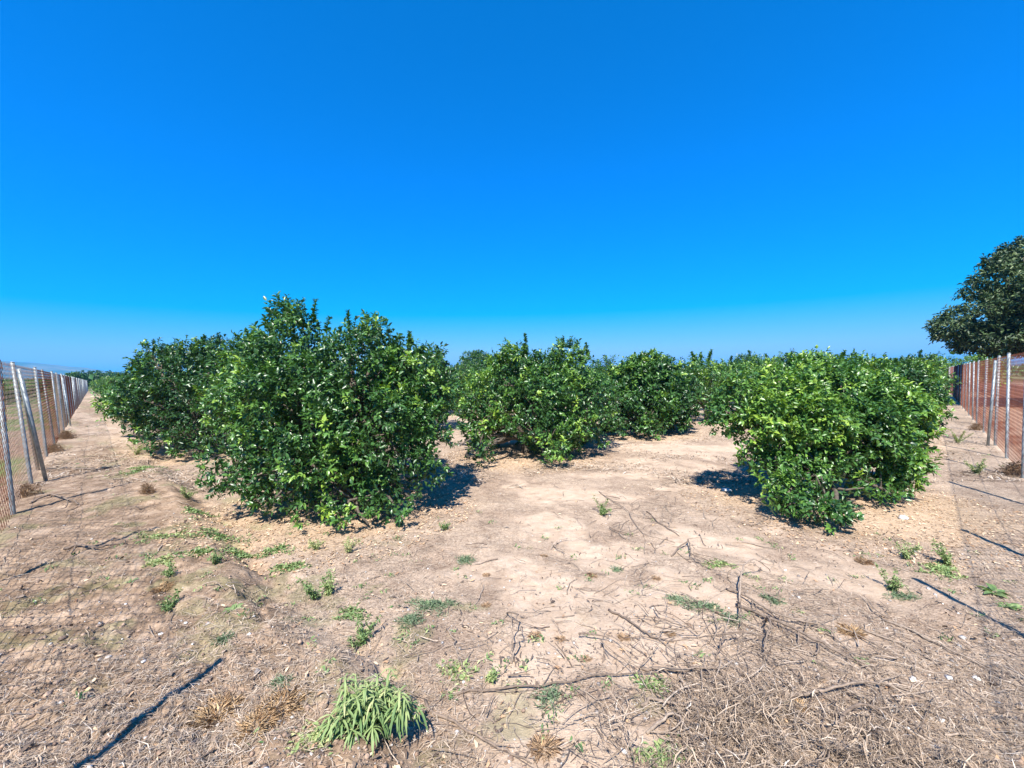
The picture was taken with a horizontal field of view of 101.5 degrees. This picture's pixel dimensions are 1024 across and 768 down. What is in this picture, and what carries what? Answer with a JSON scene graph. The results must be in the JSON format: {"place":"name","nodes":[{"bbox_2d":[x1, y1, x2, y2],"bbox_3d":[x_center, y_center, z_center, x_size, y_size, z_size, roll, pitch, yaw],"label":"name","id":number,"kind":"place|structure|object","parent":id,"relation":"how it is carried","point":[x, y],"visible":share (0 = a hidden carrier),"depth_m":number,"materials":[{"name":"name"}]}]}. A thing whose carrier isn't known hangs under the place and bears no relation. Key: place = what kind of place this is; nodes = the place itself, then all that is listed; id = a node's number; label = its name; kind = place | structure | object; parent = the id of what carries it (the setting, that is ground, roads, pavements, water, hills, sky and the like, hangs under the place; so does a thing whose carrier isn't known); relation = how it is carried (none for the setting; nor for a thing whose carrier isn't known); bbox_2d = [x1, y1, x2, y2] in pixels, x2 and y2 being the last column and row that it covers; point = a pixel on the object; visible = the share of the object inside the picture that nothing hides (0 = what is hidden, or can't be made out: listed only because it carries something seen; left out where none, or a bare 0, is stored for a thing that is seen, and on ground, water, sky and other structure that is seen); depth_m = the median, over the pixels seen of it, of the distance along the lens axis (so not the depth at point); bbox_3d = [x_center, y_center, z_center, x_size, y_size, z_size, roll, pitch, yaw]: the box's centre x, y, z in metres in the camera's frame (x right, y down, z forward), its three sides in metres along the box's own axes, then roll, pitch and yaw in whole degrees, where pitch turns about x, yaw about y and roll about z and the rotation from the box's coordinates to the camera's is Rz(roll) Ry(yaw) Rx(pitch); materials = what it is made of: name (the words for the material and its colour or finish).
{"place":"outdoors","nodes":[
{"label":"outdoors","id":0,"kind":"place"},
{"bbox_2d":[0,361,1021,378],"bbox_3d":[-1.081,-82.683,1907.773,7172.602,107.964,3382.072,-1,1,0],"label":"hills","id":1,"kind":"structure","parent":0,"point":[59,369],"depth_m":1912.80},
{"bbox_2d":[0,373,1023,767],"bbox_3d":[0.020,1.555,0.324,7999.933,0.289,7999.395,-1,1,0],"label":"ground","id":2,"kind":"structure","parent":0,"point":[564,495],"depth_m":3.16,"materials":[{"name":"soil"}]},
{"bbox_2d":[15,481,46,500],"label":"dry bush","id":3,"kind":"object","parent":2,"relation":"on","point":[25,491],"visible":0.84,"depth_m":5.46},
{"bbox_2d":[0,359,87,532],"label":"wire fence","id":4,"kind":"object","parent":2,"relation":"on","point":[72,393],"visible":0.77,"depth_m":6.39,"materials":[{"name":"metal"}]},
{"bbox_2d":[42,441,66,453],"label":"dry bush","id":5,"kind":"object","parent":2,"relation":"on","point":[53,449],"visible":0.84,"depth_m":8.93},
{"bbox_2d":[29,493,83,512],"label":"fallen branch","id":6,"kind":"object","parent":2,"relation":"on","point":[36,499],"visible":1,"depth_m":5.22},
{"bbox_2d":[55,430,77,439],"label":"dry bush","id":7,"kind":"object","parent":2,"relation":"on","point":[66,434],"visible":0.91,"depth_m":11.07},
{"bbox_2d":[64,372,95,386],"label":"round tree","id":8,"kind":"object","parent":2,"relation":"on","point":[80,376],"visible":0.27,"depth_m":74.71,"materials":[{"name":"green plant"}]},
{"bbox_2d":[75,370,105,378],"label":"round tree","id":9,"kind":"object","parent":2,"relation":"on","point":[98,374],"visible":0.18,"depth_m":90.06,"materials":[{"name":"green plant"}]},
{"bbox_2d":[63,542,126,553],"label":"fallen branch","id":10,"kind":"object","parent":2,"relation":"on","point":[75,545],"visible":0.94,"depth_m":3.67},
{"bbox_2d":[96,372,122,387],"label":"orange tree","id":11,"kind":"object","parent":2,"relation":"on","point":[103,380],"visible":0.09,"depth_m":34.56,"materials":[{"name":"green plant"}]},
{"bbox_2d":[137,482,156,493],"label":"dry weed","id":12,"kind":"object","parent":2,"relation":"on","point":[147,487],"visible":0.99,"depth_m":5.39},
{"bbox_2d":[90,359,206,422],"bbox_3d":[-9.258,0.431,11.988,3.806,2.358,3.834,-1,1,-9],"label":"orange tree","id":13,"kind":"object","parent":2,"relation":"on","point":[100,406],"visible":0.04,"depth_m":10.72,"materials":[{"name":"green plant"}]},
{"bbox_2d":[141,553,178,568],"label":"weed patch","id":14,"kind":"object","parent":2,"relation":"on","point":[165,561],"visible":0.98,"depth_m":3.35,"materials":[{"name":"green plant"}]},
{"bbox_2d":[149,578,175,595],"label":"dry weed","id":15,"kind":"object","parent":2,"relation":"on","point":[160,588],"visible":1,"depth_m":2.95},
{"bbox_2d":[133,528,198,543],"bbox_3d":[-3.243,1.422,3.946,0.596,0.065,0.338,-1,1,-14],"label":"weed patch","id":16,"kind":"object","parent":2,"relation":"on","point":[153,535],"visible":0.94,"depth_m":3.94,"materials":[{"name":"green plant"}]},
{"bbox_2d":[160,562,176,577],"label":"weed","id":17,"kind":"object","parent":2,"relation":"on","point":[168,572],"visible":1,"depth_m":3.12,"materials":[{"name":"green plant"}]},
{"bbox_2d":[157,588,183,611],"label":"weed","id":18,"kind":"object","parent":2,"relation":"on","point":[168,606],"visible":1,"depth_m":2.73,"materials":[{"name":"green plant"}]},
{"bbox_2d":[99,332,294,459],"bbox_3d":[-7.133,0.167,9.482,4.467,2.795,3.257,0,1,21],"label":"orange tree","id":19,"kind":"object","parent":2,"relation":"on","point":[144,409],"visible":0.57,"depth_m":8.57,"materials":[{"name":"green plant"}]},
{"bbox_2d":[174,545,222,558],"bbox_3d":[-2.656,1.420,3.536,0.332,0.069,0.274,-1,1,0],"label":"weed patch","id":20,"kind":"object","parent":2,"relation":"on","point":[200,550],"visible":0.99,"depth_m":3.53,"materials":[{"name":"green plant"}]},
{"bbox_2d":[180,506,219,517],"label":"weed patch","id":21,"kind":"object","parent":2,"relation":"on","point":[192,509],"visible":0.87,"depth_m":4.84,"materials":[{"name":"green plant"}]},
{"bbox_2d":[206,549,226,564],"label":"weed","id":22,"kind":"object","parent":2,"relation":"on","point":[216,559],"visible":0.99,"depth_m":3.33,"materials":[{"name":"green plant"}]},
{"bbox_2d":[185,689,249,735],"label":"dry weed","id":23,"kind":"object","parent":2,"relation":"on","point":[208,720],"visible":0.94,"depth_m":1.84,"materials":[{"name":"plant"}]},
{"bbox_2d":[209,629,234,645],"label":"grass tuft","id":24,"kind":"object","parent":2,"relation":"on","point":[222,638],"visible":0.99,"depth_m":2.35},
{"bbox_2d":[184,526,260,544],"bbox_3d":[-2.835,1.496,4.075,0.641,0.187,0.433,-1,1,0],"label":"weed patch","id":25,"kind":"object","parent":2,"relation":"on","point":[220,535],"visible":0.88,"depth_m":4.09,"materials":[{"name":"green plant"}]},
{"bbox_2d":[223,545,264,559],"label":"weed patch","id":26,"kind":"object","parent":2,"relation":"on","point":[240,555],"visible":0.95,"depth_m":3.75,"materials":[{"name":"green plant"}]},
{"bbox_2d":[225,704,282,745],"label":"dry weed","id":27,"kind":"object","parent":2,"relation":"on","point":[246,727],"visible":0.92,"depth_m":1.76,"materials":[{"name":"plant"}]},
{"bbox_2d":[254,542,290,556],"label":"weed patch","id":28,"kind":"object","parent":2,"relation":"on","point":[277,548],"visible":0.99,"depth_m":3.91,"materials":[{"name":"green plant"}]},
{"bbox_2d":[262,671,295,691],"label":"grass tuft","id":29,"kind":"object","parent":2,"relation":"on","point":[280,680],"visible":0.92,"depth_m":2.02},
{"bbox_2d":[249,680,311,725],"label":"dry weed","id":30,"kind":"object","parent":2,"relation":"on","point":[291,697],"visible":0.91,"depth_m":1.88,"materials":[{"name":"plant"}]},
{"bbox_2d":[264,560,311,580],"bbox_3d":[-1.901,1.556,3.546,0.367,0.086,0.259,-1,1,-32],"label":"weed patch","id":31,"kind":"object","parent":2,"relation":"on","point":[288,567],"visible":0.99,"depth_m":3.54,"materials":[{"name":"green plant"}]},
{"bbox_2d":[296,576,326,599],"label":"weed","id":32,"kind":"object","parent":2,"relation":"on","point":[311,593],"visible":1,"depth_m":3.03,"materials":[{"name":"green plant"}]},
{"bbox_2d":[275,718,355,756],"bbox_3d":[-0.811,1.440,1.719,0.382,0.057,0.206,-1,1,0],"label":"weed patch","id":33,"kind":"object","parent":2,"relation":"on","point":[309,736],"visible":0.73,"depth_m":1.71,"materials":[{"name":"green plant"}]},
{"bbox_2d":[189,291,462,531],"bbox_3d":[-2.531,0.188,5.815,3.842,2.773,3.509,-1,1,0],"label":"orange tree","id":34,"kind":"object","parent":2,"relation":"on","point":[320,403],"visible":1,"depth_m":4.80,"materials":[{"name":"green plant"}]},
{"bbox_2d":[322,569,337,596],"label":"weed","id":35,"kind":"object","parent":2,"relation":"on","point":[328,586],"visible":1,"depth_m":3.10,"materials":[{"name":"green plant"}]},
{"bbox_2d":[341,537,359,552],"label":"weed","id":36,"kind":"object","parent":2,"relation":"on","point":[348,549],"visible":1,"depth_m":3.82,"materials":[{"name":"green plant"}]},
{"bbox_2d":[335,602,366,620],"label":"weed patch","id":37,"kind":"object","parent":2,"relation":"on","point":[350,613],"visible":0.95,"depth_m":2.83,"materials":[{"name":"green plant"}]},
{"bbox_2d":[348,613,382,647],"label":"weed","id":38,"kind":"object","parent":2,"relation":"on","point":[363,636],"visible":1,"depth_m":2.58,"materials":[{"name":"green plant"}]},
{"bbox_2d":[314,667,428,755],"bbox_3d":[-0.589,1.373,1.786,0.464,0.260,0.300,-1,1,0],"label":"leafy weed","id":39,"kind":"object","parent":2,"relation":"on","point":[377,703],"visible":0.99,"depth_m":1.75,"materials":[{"name":"green plant"}]},
{"bbox_2d":[392,611,427,630],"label":"grass tuft","id":40,"kind":"object","parent":2,"relation":"on","point":[411,619],"visible":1,"depth_m":2.73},
{"bbox_2d":[404,596,462,616],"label":"grass tuft","id":41,"kind":"object","parent":2,"relation":"on","point":[434,604],"visible":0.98,"depth_m":2.91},
{"bbox_2d":[436,658,478,685],"bbox_3d":[-0.297,1.545,2.254,0.248,0.039,0.188,-1,1,0],"label":"weed patch","id":42,"kind":"object","parent":2,"relation":"on","point":[461,677],"visible":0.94,"depth_m":2.26,"materials":[{"name":"green plant"}]},
{"bbox_2d":[441,362,479,384],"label":"orange tree","id":43,"kind":"object","parent":2,"relation":"on","point":[455,367],"visible":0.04,"depth_m":17.74,"materials":[{"name":"green plant"}]},
{"bbox_2d":[456,554,474,566],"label":"grass tuft","id":44,"kind":"object","parent":2,"relation":"on","point":[462,559],"visible":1,"depth_m":3.62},
{"bbox_2d":[407,699,533,763],"bbox_3d":[-0.177,1.555,1.909,0.610,0.026,0.184,0,1,20],"label":"fallen branch","id":45,"kind":"object","parent":2,"relation":"on","point":[456,722],"visible":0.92,"depth_m":1.87,"materials":[{"name":"wood"}]},
{"bbox_2d":[456,349,496,371],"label":"round tree","id":46,"kind":"object","parent":2,"relation":"on","point":[476,356],"visible":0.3,"depth_m":40.85,"materials":[{"name":"green plant"}]},
{"bbox_2d":[485,666,500,683],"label":"weed","id":47,"kind":"object","parent":2,"relation":"on","point":[490,677],"visible":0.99,"depth_m":2.19,"materials":[{"name":"green plant"}]},
{"bbox_2d":[502,611,518,666],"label":"fallen branch","id":48,"kind":"object","parent":2,"relation":"on","point":[517,614],"visible":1,"depth_m":2.52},
{"bbox_2d":[0,431,1023,767],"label":"dry straw","id":49,"kind":"object","parent":2,"relation":"on","point":[114,745],"visible":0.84,"depth_m":2.04,"materials":[{"name":"plant"}]},
{"bbox_2d":[0,461,1023,767],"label":"twig litter","id":50,"kind":"object","parent":2,"relation":"on","point":[756,651],"visible":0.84,"depth_m":2.25,"materials":[{"name":"wood"}]},
{"bbox_2d":[0,453,1023,767],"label":"soil clods","id":51,"kind":"object","parent":2,"relation":"on","point":[284,735],"visible":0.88,"depth_m":2.01,"materials":[{"name":"soil"}]},
{"bbox_2d":[0,422,1023,752],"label":"seedlings","id":52,"kind":"object","parent":2,"relation":"on","point":[500,620],"visible":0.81,"depth_m":2.89,"materials":[{"name":"green plant"}]},
{"bbox_2d":[1,430,1023,767],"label":"fallen leaves","id":53,"kind":"object","parent":2,"relation":"on","point":[577,526],"depth_m":4.06,"materials":[{"name":"plant"}]},
{"bbox_2d":[14,451,1012,767],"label":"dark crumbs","id":54,"kind":"object","parent":2,"relation":"on","point":[598,693],"visible":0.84,"depth_m":2.19,"materials":[{"name":"soil"}]},
{"bbox_2d":[4,363,1023,388],"bbox_3d":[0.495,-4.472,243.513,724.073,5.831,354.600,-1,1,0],"label":"distant orchards","id":55,"kind":"object","parent":2,"relation":"on","point":[1012,367],"visible":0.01,"depth_m":98.31,"materials":[{"name":"green plant"}]},
{"bbox_2d":[36,407,1022,491],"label":"dry stalks","id":56,"kind":"object","parent":2,"relation":"on","point":[581,467],"visible":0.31,"depth_m":7.21,"materials":[{"name":"plant"}]},
{"bbox_2d":[449,332,627,466],"bbox_3d":[0.464,0.203,8.950,3.971,2.575,4.118,-1,1,0],"label":"orange tree","id":57,"kind":"object","parent":2,"relation":"on","point":[544,400],"visible":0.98,"depth_m":8.23,"materials":[{"name":"green plant"}]},
{"bbox_2d":[525,729,564,763],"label":"dry weed","id":58,"kind":"object","parent":2,"relation":"on","point":[549,743],"visible":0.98,"depth_m":1.80,"materials":[{"name":"plant"}]},
{"bbox_2d":[529,682,564,713],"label":"grass tuft","id":59,"kind":"object","parent":2,"relation":"on","point":[550,695],"visible":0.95,"depth_m":2.07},
{"bbox_2d":[552,354,619,404],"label":"orange tree","id":60,"kind":"object","parent":2,"relation":"on","point":[606,360],"visible":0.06,"depth_m":17.23,"materials":[{"name":"green plant"}]},
{"bbox_2d":[592,495,610,514],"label":"weed","id":61,"kind":"object","parent":2,"relation":"on","point":[601,511],"visible":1,"depth_m":4.78,"materials":[{"name":"green plant"}]},
{"bbox_2d":[589,348,706,440],"bbox_3d":[3.849,0.175,11.799,2.969,2.548,4.165,0,1,34],"label":"orange tree","id":62,"kind":"object","parent":2,"relation":"on","point":[655,391],"visible":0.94,"depth_m":10.92,"materials":[{"name":"green plant"}]},
{"bbox_2d":[608,609,691,641],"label":"fallen branch","id":63,"kind":"object","parent":2,"relation":"on","point":[627,619],"visible":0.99,"depth_m":2.61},
{"bbox_2d":[629,671,670,693],"bbox_3d":[0.716,1.538,2.169,0.208,0.039,0.160,0,1,22],"label":"weed patch","id":64,"kind":"object","parent":2,"relation":"on","point":[648,685],"visible":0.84,"depth_m":2.16,"materials":[{"name":"green plant"}]},
{"bbox_2d":[628,734,694,767],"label":"weed patch","id":65,"kind":"object","parent":2,"relation":"on","point":[647,755],"visible":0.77,"depth_m":1.75,"materials":[{"name":"green plant"}]},
{"bbox_2d":[645,710,704,754],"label":"fallen branch","id":66,"kind":"object","parent":2,"relation":"on","point":[654,726],"visible":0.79,"depth_m":1.87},
{"bbox_2d":[661,592,692,605],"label":"grass tuft","id":67,"kind":"object","parent":2,"relation":"on","point":[676,597],"visible":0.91,"depth_m":2.96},
{"bbox_2d":[639,663,733,682],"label":"fallen branch","id":68,"kind":"object","parent":2,"relation":"on","point":[666,669],"visible":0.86,"depth_m":2.22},
{"bbox_2d":[640,687,756,724],"bbox_3d":[0.876,1.532,1.993,0.499,0.032,0.161,0,1,20],"label":"fallen branch","id":69,"kind":"object","parent":2,"relation":"on","point":[654,699],"visible":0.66,"depth_m":2.00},
{"bbox_2d":[671,539,728,567],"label":"fallen branch","id":70,"kind":"object","parent":2,"relation":"on","point":[693,554],"visible":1,"depth_m":3.62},
{"bbox_2d":[679,598,722,613],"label":"grass tuft","id":71,"kind":"object","parent":2,"relation":"on","point":[707,605],"visible":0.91,"depth_m":2.85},
{"bbox_2d":[672,349,764,420],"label":"orange tree","id":72,"kind":"object","parent":2,"relation":"on","point":[698,370],"visible":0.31,"depth_m":13.50,"materials":[{"name":"green plant"}]},
{"bbox_2d":[701,558,738,568],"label":"weed patch","id":73,"kind":"object","parent":2,"relation":"on","point":[721,562],"visible":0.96,"depth_m":3.46,"materials":[{"name":"green plant"}]},
{"bbox_2d":[711,608,747,627],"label":"grass tuft","id":74,"kind":"object","parent":2,"relation":"on","point":[728,613],"visible":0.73,"depth_m":2.71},
{"bbox_2d":[704,355,777,406],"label":"orange tree","id":75,"kind":"object","parent":2,"relation":"on","point":[758,362],"visible":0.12,"depth_m":17.16,"materials":[{"name":"green plant"}]},
{"bbox_2d":[472,632,1023,767],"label":"straw heap","id":76,"kind":"object","parent":2,"relation":"on","point":[878,760],"visible":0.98,"depth_m":1.78,"materials":[{"name":"plant"}]},
{"bbox_2d":[721,558,777,601],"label":"fallen branch","id":77,"kind":"object","parent":2,"relation":"on","point":[739,594],"visible":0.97,"depth_m":3.11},
{"bbox_2d":[715,631,796,660],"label":"fallen branch","id":78,"kind":"object","parent":2,"relation":"on","point":[723,639],"visible":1,"depth_m":2.44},
{"bbox_2d":[748,615,776,663],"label":"fallen branch","id":79,"kind":"object","parent":2,"relation":"on","point":[768,618],"visible":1,"depth_m":2.45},
{"bbox_2d":[733,348,796,369],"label":"orange tree","id":80,"kind":"object","parent":2,"relation":"on","point":[750,357],"visible":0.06,"depth_m":20.12,"materials":[{"name":"green plant"}]},
{"bbox_2d":[757,591,787,605],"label":"grass tuft","id":81,"kind":"object","parent":2,"relation":"on","point":[777,602],"visible":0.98,"depth_m":2.91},
{"bbox_2d":[736,604,873,672],"bbox_3d":[1.699,1.501,2.517,0.192,0.050,0.745,-2,1,-39],"label":"fallen branch","id":82,"kind":"object","parent":2,"relation":"on","point":[793,628],"visible":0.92,"depth_m":2.48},
{"bbox_2d":[726,588,883,663],"bbox_3d":[1.857,1.494,2.719,0.372,0.056,0.916,-1,1,-35],"label":"fallen branch","id":83,"kind":"object","parent":2,"relation":"on","point":[768,609],"visible":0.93,"depth_m":2.64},
{"bbox_2d":[697,344,948,534],"bbox_3d":[4.034,0.461,5.468,3.499,2.059,2.020,-1,1,-28],"label":"orange tree","id":84,"kind":"object","parent":2,"relation":"on","point":[842,418],"visible":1,"depth_m":4.90,"materials":[{"name":"green plant"}]},
{"bbox_2d":[835,622,868,639],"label":"dry weed","id":85,"kind":"object","parent":2,"relation":"on","point":[858,632],"visible":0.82,"depth_m":2.56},
{"bbox_2d":[756,673,955,711],"bbox_3d":[1.647,1.507,2.084,0.970,0.060,0.239,-1,1,3],"label":"fallen branch","id":86,"kind":"object","parent":2,"relation":"on","point":[843,685],"visible":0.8,"depth_m":2.06,"materials":[{"name":"wood"}]},
{"bbox_2d":[796,350,942,400],"bbox_3d":[9.454,0.200,11.834,3.526,2.326,3.985,0,1,26],"label":"orange tree","id":87,"kind":"object","parent":2,"relation":"on","point":[842,354],"visible":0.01,"depth_m":10.63,"materials":[{"name":"green plant"}]},
{"bbox_2d":[823,702,927,738],"bbox_3d":[1.588,1.507,1.873,0.426,0.066,0.136,-1,1,0],"label":"fallen branch","id":88,"kind":"object","parent":2,"relation":"on","point":[845,712],"visible":0.77,"depth_m":1.89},
{"bbox_2d":[873,562,907,590],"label":"weed","id":89,"kind":"object","parent":2,"relation":"on","point":[892,583],"visible":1,"depth_m":3.06,"materials":[{"name":"green plant"}]},
{"bbox_2d":[830,350,958,431],"bbox_3d":[7.932,0.334,9.079,2.694,2.119,2.428,-2,1,-41],"label":"orange tree","id":90,"kind":"object","parent":2,"relation":"on","point":[911,374],"visible":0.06,"depth_m":8.40,"materials":[{"name":"green plant"}]},
{"bbox_2d":[881,588,921,600],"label":"grass tuft","id":91,"kind":"object","parent":2,"relation":"on","point":[901,595],"visible":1,"depth_m":2.95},
{"bbox_2d":[859,349,949,380],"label":"orange tree","id":92,"kind":"object","parent":2,"relation":"on","point":[930,357],"visible":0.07,"depth_m":16.69,"materials":[{"name":"green plant"}]},
{"bbox_2d":[891,540,922,559],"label":"weed","id":93,"kind":"object","parent":2,"relation":"on","point":[905,555],"visible":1,"depth_m":3.55,"materials":[{"name":"green plant"}]},
{"bbox_2d":[860,627,958,677],"bbox_3d":[2.286,1.516,2.405,0.112,0.022,0.462,-1,1,-20],"label":"fallen branch","id":94,"kind":"object","parent":2,"relation":"on","point":[873,633],"visible":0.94,"depth_m":2.44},
{"bbox_2d":[881,358,961,390],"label":"orange tree","id":95,"kind":"object","parent":2,"relation":"on","point":[951,380],"visible":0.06,"depth_m":13.62,"materials":[{"name":"green plant"}]},
{"bbox_2d":[929,538,953,565],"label":"weed","id":96,"kind":"object","parent":2,"relation":"on","point":[943,555],"visible":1,"depth_m":3.45,"materials":[{"name":"green plant"}]},
{"bbox_2d":[915,561,970,580],"bbox_3d":[3.433,1.469,3.334,0.422,0.058,0.310,-2,1,-40],"label":"weed patch","id":97,"kind":"object","parent":2,"relation":"on","point":[941,568],"visible":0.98,"depth_m":3.32,"materials":[{"name":"green plant"}]},
{"bbox_2d":[882,619,1023,689],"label":"fallen branch","id":98,"kind":"object","parent":2,"relation":"on","point":[921,635],"visible":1,"depth_m":2.38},
{"bbox_2d":[931,351,1012,389],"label":"leafy shrub","id":99,"kind":"object","parent":2,"relation":"on","point":[965,359],"visible":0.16,"depth_m":32.83,"materials":[{"name":"green plant"}]},
{"bbox_2d":[922,235,1023,359],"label":"broadleaf tree","id":100,"kind":"object","parent":2,"relation":"on","point":[999,330],"visible":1,"depth_m":18.11,"materials":[{"name":"green plant"}]},
{"bbox_2d":[964,458,986,473],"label":"weed","id":101,"kind":"object","parent":2,"relation":"on","point":[980,466],"visible":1,"depth_m":6.46,"materials":[{"name":"green plant"}]},
{"bbox_2d":[945,352,1023,477],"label":"wire fence","id":102,"kind":"object","parent":2,"relation":"on","point":[957,394],"visible":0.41,"depth_m":8.88,"materials":[{"name":"metal"}]},
{"bbox_2d":[977,583,1009,598],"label":"leafy weed","id":103,"kind":"object","parent":2,"relation":"on","point":[999,592],"visible":1,"depth_m":2.98,"materials":[{"name":"green plant"}]},
{"bbox_2d":[994,460,1020,477],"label":"dry bush","id":104,"kind":"object","parent":2,"relation":"on","point":[1015,468],"visible":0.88,"depth_m":6.39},
{"bbox_2d":[994,600,1023,610],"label":"leafy weed","id":105,"kind":"object","parent":2,"relation":"on","point":[1013,605],"visible":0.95,"depth_m":2.81,"materials":[{"name":"green plant"}]},
{"bbox_2d":[0,0,1023,372],"label":"sky","id":106,"kind":"structure","parent":0,"point":[677,178],"materials":[{"name":"blue"}]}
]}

